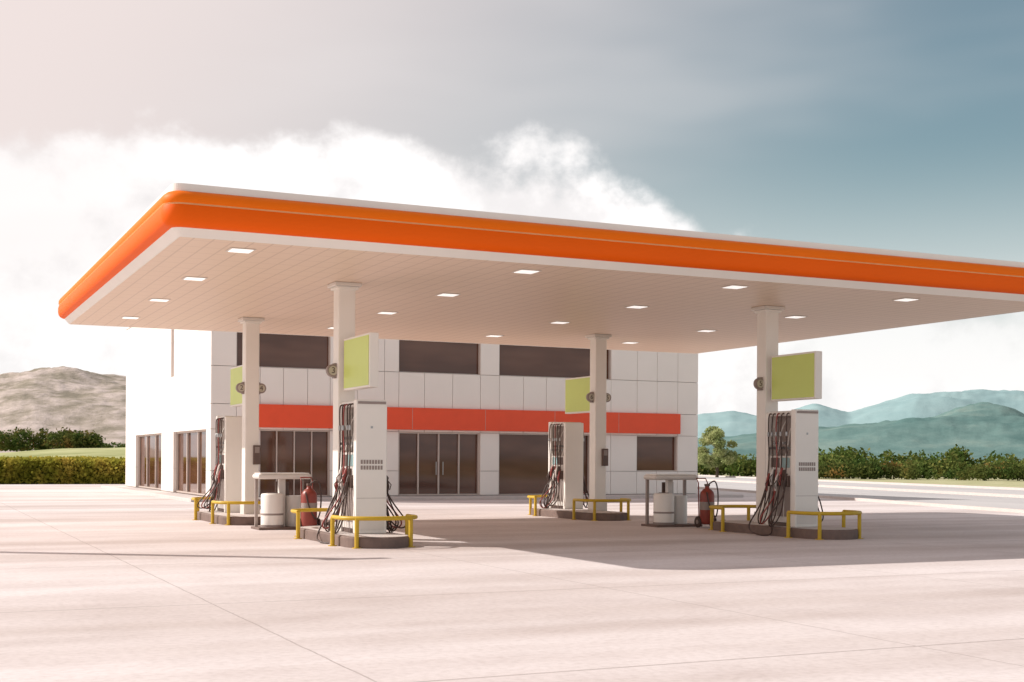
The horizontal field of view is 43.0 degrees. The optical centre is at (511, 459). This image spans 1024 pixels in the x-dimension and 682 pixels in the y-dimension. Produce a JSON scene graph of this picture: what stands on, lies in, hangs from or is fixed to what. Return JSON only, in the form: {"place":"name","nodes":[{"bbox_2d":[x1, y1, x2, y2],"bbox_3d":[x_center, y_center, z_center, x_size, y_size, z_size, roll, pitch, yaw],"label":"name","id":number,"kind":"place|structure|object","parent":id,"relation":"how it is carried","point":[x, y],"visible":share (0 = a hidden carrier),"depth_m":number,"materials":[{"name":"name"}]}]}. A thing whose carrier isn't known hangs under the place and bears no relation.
{"place":"outdoors","nodes":[
{"label":"outdoors","id":0,"kind":"place"},
{"bbox_2d":[0,366,125,452],"bbox_3d":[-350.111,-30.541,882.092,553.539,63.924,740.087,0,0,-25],"label":"rocky hill","id":1,"kind":"structure","parent":0,"point":[50,399],"depth_m":723.16,"materials":[{"name":"beige stone"}]},
{"bbox_2d":[0,447,125,461],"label":"field slope","id":2,"kind":"structure","parent":0,"point":[105,452],"depth_m":285.60,"materials":[{"name":"yellow plant"}]},
{"bbox_2d":[0,426,105,450],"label":"distant trees","id":3,"kind":"object","parent":2,"relation":"on","point":[65,438],"visible":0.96,"depth_m":331.75,"materials":[{"name":"green plant"}]},
{"bbox_2d":[2,441,125,451],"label":"distant trees","id":4,"kind":"object","parent":2,"relation":"on","point":[109,445],"visible":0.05,"depth_m":344.19,"materials":[{"name":"green plant"}]},
{"bbox_2d":[101,485,743,501],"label":"pavement","id":5,"kind":"structure","parent":0,"point":[173,495],"depth_m":49.21,"materials":[{"name":"concrete"}]},
{"bbox_2d":[0,464,985,483],"bbox_3d":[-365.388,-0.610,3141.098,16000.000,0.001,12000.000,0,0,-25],"label":"ground","id":6,"kind":"structure","parent":0,"point":[53,483],"depth_m":75.68,"materials":[{"name":"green plant"}]},
{"bbox_2d":[0,455,126,483],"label":"hedge","id":7,"kind":"object","parent":6,"relation":"on","point":[56,469],"visible":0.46,"depth_m":72.94,"materials":[{"name":"green plant"}]},
{"bbox_2d":[698,425,738,476],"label":"deciduous tree","id":8,"kind":"object","parent":6,"relation":"on","point":[713,437],"visible":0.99,"depth_m":117.24,"materials":[{"name":"green plant"}]},
{"bbox_2d":[697,487,1023,512],"bbox_3d":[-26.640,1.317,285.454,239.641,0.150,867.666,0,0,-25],"label":"kerb","id":9,"kind":"structure","parent":6,"relation":"on","point":[924,504],"depth_m":45.57,"materials":[{"name":"concrete"}]},
{"bbox_2d":[697,479,1023,497],"bbox_3d":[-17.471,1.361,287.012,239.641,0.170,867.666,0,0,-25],"label":"kerb","id":10,"kind":"structure","parent":6,"relation":"on","point":[943,492],"depth_m":65.45,"materials":[{"name":"concrete"}]},
{"bbox_2d":[698,444,1023,472],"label":"distant trees","id":11,"kind":"object","parent":6,"relation":"on","point":[954,453],"visible":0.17,"depth_m":183.32,"materials":[{"name":"green plant"}]},
{"bbox_2d":[698,475,1023,489],"bbox_3d":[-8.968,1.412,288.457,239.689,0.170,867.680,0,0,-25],"label":"kerb","id":12,"kind":"structure","parent":6,"relation":"on","point":[966,486],"depth_m":83.50,"materials":[{"name":"concrete"}]},
{"bbox_2d":[0,484,1023,681],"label":"forecourt","id":13,"kind":"structure","parent":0,"point":[98,583],"depth_m":14.14,"materials":[{"name":"concrete"}]},
{"bbox_2d":[191,497,213,519],"bbox_3d":[-7.163,1.200,31.934,1.520,0.556,0.975,0,0,-25],"label":"guard rail","id":14,"kind":"object","parent":13,"relation":"on","point":[196,501],"visible":0.41,"depth_m":31.27,"materials":[{"name":"yellow metal"}]},
{"bbox_2d":[197,510,260,524],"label":"pump island","id":15,"kind":"structure","parent":13,"relation":"on","point":[237,518],"depth_m":29.37,"materials":[{"name":"concrete"}]},
{"bbox_2d":[197,416,260,512],"bbox_3d":[-6.826,0.195,31.661,1.531,2.531,1.090,0,0,-25],"label":"fuel pump","id":16,"kind":"object","parent":15,"relation":"on","point":[227,478],"visible":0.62,"depth_m":31.25,"materials":[{"name":"white paint"}]},
{"bbox_2d":[209,500,260,524],"bbox_3d":[-6.012,1.206,29.475,1.520,0.556,0.975,0,0,-25],"label":"guard rail","id":17,"kind":"object","parent":13,"relation":"on","point":[213,502],"visible":0.51,"depth_m":29.01,"materials":[{"name":"yellow metal"}]},
{"bbox_2d":[251,473,310,529],"bbox_3d":[-4.859,0.876,27.604,1.200,1.190,0.720,0,0,-25],"label":"service bin station","id":18,"kind":"object","parent":13,"relation":"on","point":[279,504],"visible":0.91,"depth_m":27.39,"materials":[{"name":"grey plastic"}]},
{"bbox_2d":[291,508,331,538],"bbox_3d":[-3.543,1.221,24.905,1.520,0.556,0.975,0,0,-25],"label":"guard rail","id":19,"kind":"object","parent":13,"relation":"on","point":[297,513],"visible":0.54,"depth_m":24.48,"materials":[{"name":"yellow metal"}]},
{"bbox_2d":[300,477,328,526],"bbox_3d":[-4.078,0.919,27.055,0.710,1.113,0.463,0,0,-25],"label":"wheeled fire extinguisher","id":20,"kind":"object","parent":13,"relation":"on","point":[308,496],"visible":0.65,"depth_m":26.85,"materials":[{"name":"red metal"}]},
{"bbox_2d":[300,526,408,548],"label":"pump island","id":21,"kind":"structure","parent":13,"relation":"on","point":[387,540],"depth_m":22.02,"materials":[{"name":"concrete"}]},
{"bbox_2d":[316,399,404,543],"bbox_3d":[-2.671,0.220,23.183,1.510,2.531,1.090,0,0,-25],"label":"fuel pump","id":22,"kind":"object","parent":21,"relation":"on","point":[361,483],"visible":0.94,"depth_m":22.75,"materials":[{"name":"white paint"}]},
{"bbox_2d":[328,514,417,548],"bbox_3d":[-2.287,1.228,22.220,1.520,0.556,0.975,0,0,-25],"label":"guard rail","id":23,"kind":"object","parent":13,"relation":"on","point":[408,518],"visible":0.83,"depth_m":21.94,"materials":[{"name":"yellow metal"}]},
{"bbox_2d":[125,327,697,496],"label":"convenience store","id":24,"kind":"structure","parent":13,"relation":"on","point":[467,419],"depth_m":50.33,"materials":[{"name":"white concrete"}]},
{"bbox_2d":[140,332,673,494],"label":"window glass","id":25,"kind":"structure","parent":24,"relation":"in","point":[523,459],"depth_m":49.88,"materials":[{"name":"brown glass"}]},
{"bbox_2d":[138,337,676,496],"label":"window frames","id":26,"kind":"structure","parent":24,"relation":"in","point":[609,355],"depth_m":49.98,"materials":[{"name":"metal"}]},
{"bbox_2d":[527,495,546,515],"bbox_3d":[1.068,1.248,35.343,1.520,0.556,0.975,0,0,-25],"label":"guard rail","id":27,"kind":"object","parent":13,"relation":"on","point":[530,497],"visible":0.46,"depth_m":35.01,"materials":[{"name":"yellow metal"}]},
{"bbox_2d":[58,183,1023,527],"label":"gas station canopy","id":28,"kind":"object","parent":13,"relation":"on","point":[250,263],"visible":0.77,"depth_m":24.80,"materials":[{"name":"white metal"}]},
{"bbox_2d":[230,365,241,406],"bbox_3d":[-6.541,-1.779,31.421,0.188,0.960,1.546,0,0,-25],"label":"forecourt sign board","id":29,"kind":"object","parent":28,"relation":"attached to","point":[235,380],"visible":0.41,"depth_m":31.56,"materials":[{"name":"green paint"}]},
{"bbox_2d":[344,332,378,390],"bbox_3d":[-2.749,-1.756,23.552,0.188,0.960,1.546,0,0,-25],"label":"forecourt sign board","id":30,"kind":"object","parent":28,"relation":"attached to","point":[361,356],"visible":1,"depth_m":23.19,"materials":[{"name":"green paint"}]},
{"bbox_2d":[565,376,589,413],"bbox_3d":[1.854,-1.729,34.929,0.188,0.960,1.546,0,0,-25],"label":"forecourt sign board","id":31,"kind":"object","parent":28,"relation":"attached to","point":[577,390],"visible":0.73,"depth_m":34.91,"materials":[{"name":"green paint"}]},
{"bbox_2d":[771,351,821,401],"bbox_3d":[5.846,-1.705,26.867,0.188,0.960,1.546,0,0,-25],"label":"forecourt sign board","id":32,"kind":"object","parent":28,"relation":"attached to","point":[796,376],"visible":1,"depth_m":26.67,"materials":[{"name":"green paint"}]},
{"bbox_2d":[531,507,626,520],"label":"pump island","id":33,"kind":"structure","parent":13,"relation":"on","point":[587,514],"depth_m":32.83,"materials":[{"name":"concrete"}]},
{"bbox_2d":[539,422,588,508],"bbox_3d":[1.446,0.244,35.089,1.541,2.531,1.090,0,0,-25],"label":"fuel pump","id":34,"kind":"object","parent":33,"relation":"on","point":[566,481],"visible":0.91,"depth_m":34.74,"materials":[{"name":"white paint"}]},
{"bbox_2d":[571,498,630,520],"bbox_3d":[2.346,1.256,32.612,1.520,0.556,0.975,0,0,-25],"label":"guard rail","id":35,"kind":"object","parent":13,"relation":"on","point":[620,500],"visible":0.8,"depth_m":32.36,"materials":[{"name":"yellow metal"}]},
{"bbox_2d":[641,474,701,526],"bbox_3d":[3.651,0.927,29.708,1.200,1.190,0.720,0,0,-25],"label":"service bin station","id":36,"kind":"object","parent":13,"relation":"on","point":[669,508],"visible":1,"depth_m":29.50,"materials":[{"name":"grey plastic"}]},
{"bbox_2d":[694,478,720,526],"bbox_3d":[4.507,0.970,29.305,0.710,1.113,0.463,0,0,-25],"label":"wheeled fire extinguisher","id":37,"kind":"object","parent":13,"relation":"on","point":[707,496],"visible":0.7,"depth_m":29.11,"materials":[{"name":"red metal"}]},
{"bbox_2d":[708,505,755,531],"bbox_3d":[4.908,1.271,28.197,1.520,0.556,0.975,0,0,-25],"label":"guard rail","id":38,"kind":"object","parent":13,"relation":"on","point":[720,507],"visible":0.66,"depth_m":28.23,"materials":[{"name":"yellow metal"}]},
{"bbox_2d":[713,520,857,539],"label":"pump island","id":39,"kind":"structure","parent":13,"relation":"on","point":[828,532],"depth_m":25.77,"materials":[{"name":"concrete"}]},
{"bbox_2d":[748,409,823,535],"bbox_3d":[5.591,0.269,26.331,1.442,2.531,1.090,0,0,-25],"label":"fuel pump","id":40,"kind":"object","parent":39,"relation":"on","point":[791,483],"visible":0.94,"depth_m":25.95,"materials":[{"name":"white paint"}]},
{"bbox_2d":[784,510,863,539],"bbox_3d":[6.207,1.279,25.421,1.520,0.556,0.975,0,0,-25],"label":"guard rail","id":41,"kind":"object","parent":13,"relation":"on","point":[843,513],"visible":0.81,"depth_m":25.21,"materials":[{"name":"yellow metal"}]},
{"bbox_2d":[0,0,1023,415],"label":"sky","id":42,"kind":"structure","parent":0,"point":[898,125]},
{"bbox_2d":[697,480,1023,508],"bbox_3d":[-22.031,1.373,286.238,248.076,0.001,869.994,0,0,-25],"label":"road","id":43,"kind":"structure","parent":0,"point":[996,501],"depth_m":56.82,"materials":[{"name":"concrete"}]},
{"bbox_2d":[698,480,1010,499],"bbox_3d":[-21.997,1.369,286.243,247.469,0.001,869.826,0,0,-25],"label":"road marking","id":44,"kind":"object","parent":43,"relation":"on","point":[881,490],"visible":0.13,"depth_m":61.21,"materials":[{"name":"white paint"}]},
{"bbox_2d":[698,402,1023,462],"bbox_3d":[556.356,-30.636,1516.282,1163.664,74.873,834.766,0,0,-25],"label":"mountain","id":45,"kind":"structure","parent":0,"point":[980,429],"depth_m":1290.20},
{"bbox_2d":[698,389,1023,437],"bbox_3d":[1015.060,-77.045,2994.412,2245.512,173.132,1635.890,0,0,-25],"label":"mountain","id":46,"kind":"structure","parent":0,"point":[736,423],"depth_m":2677.57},
{"bbox_2d":[698,472,1023,487],"bbox_3d":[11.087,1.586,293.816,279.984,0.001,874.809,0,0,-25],"label":"grass verge","id":47,"kind":"object","parent":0,"point":[997,482],"depth_m":102.85,"materials":[{"name":"plant"}]},
{"bbox_2d":[696,451,1023,478],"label":"shrub row","id":48,"kind":"object","parent":47,"relation":"on","point":[740,467],"visible":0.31,"depth_m":122.81,"materials":[{"name":"green plant"}]},
{"bbox_2d":[818,456,1023,480],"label":"shrub row","id":49,"kind":"object","parent":47,"relation":"on","point":[862,468],"visible":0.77,"depth_m":112.23,"materials":[{"name":"green plant"}]},
{"bbox_2d":[698,476,1023,494],"bbox_3d":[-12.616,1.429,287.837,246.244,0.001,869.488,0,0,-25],"label":"road","id":50,"kind":"structure","parent":0,"point":[998,491],"depth_m":77.27,"materials":[{"name":"concrete"}]}
]}

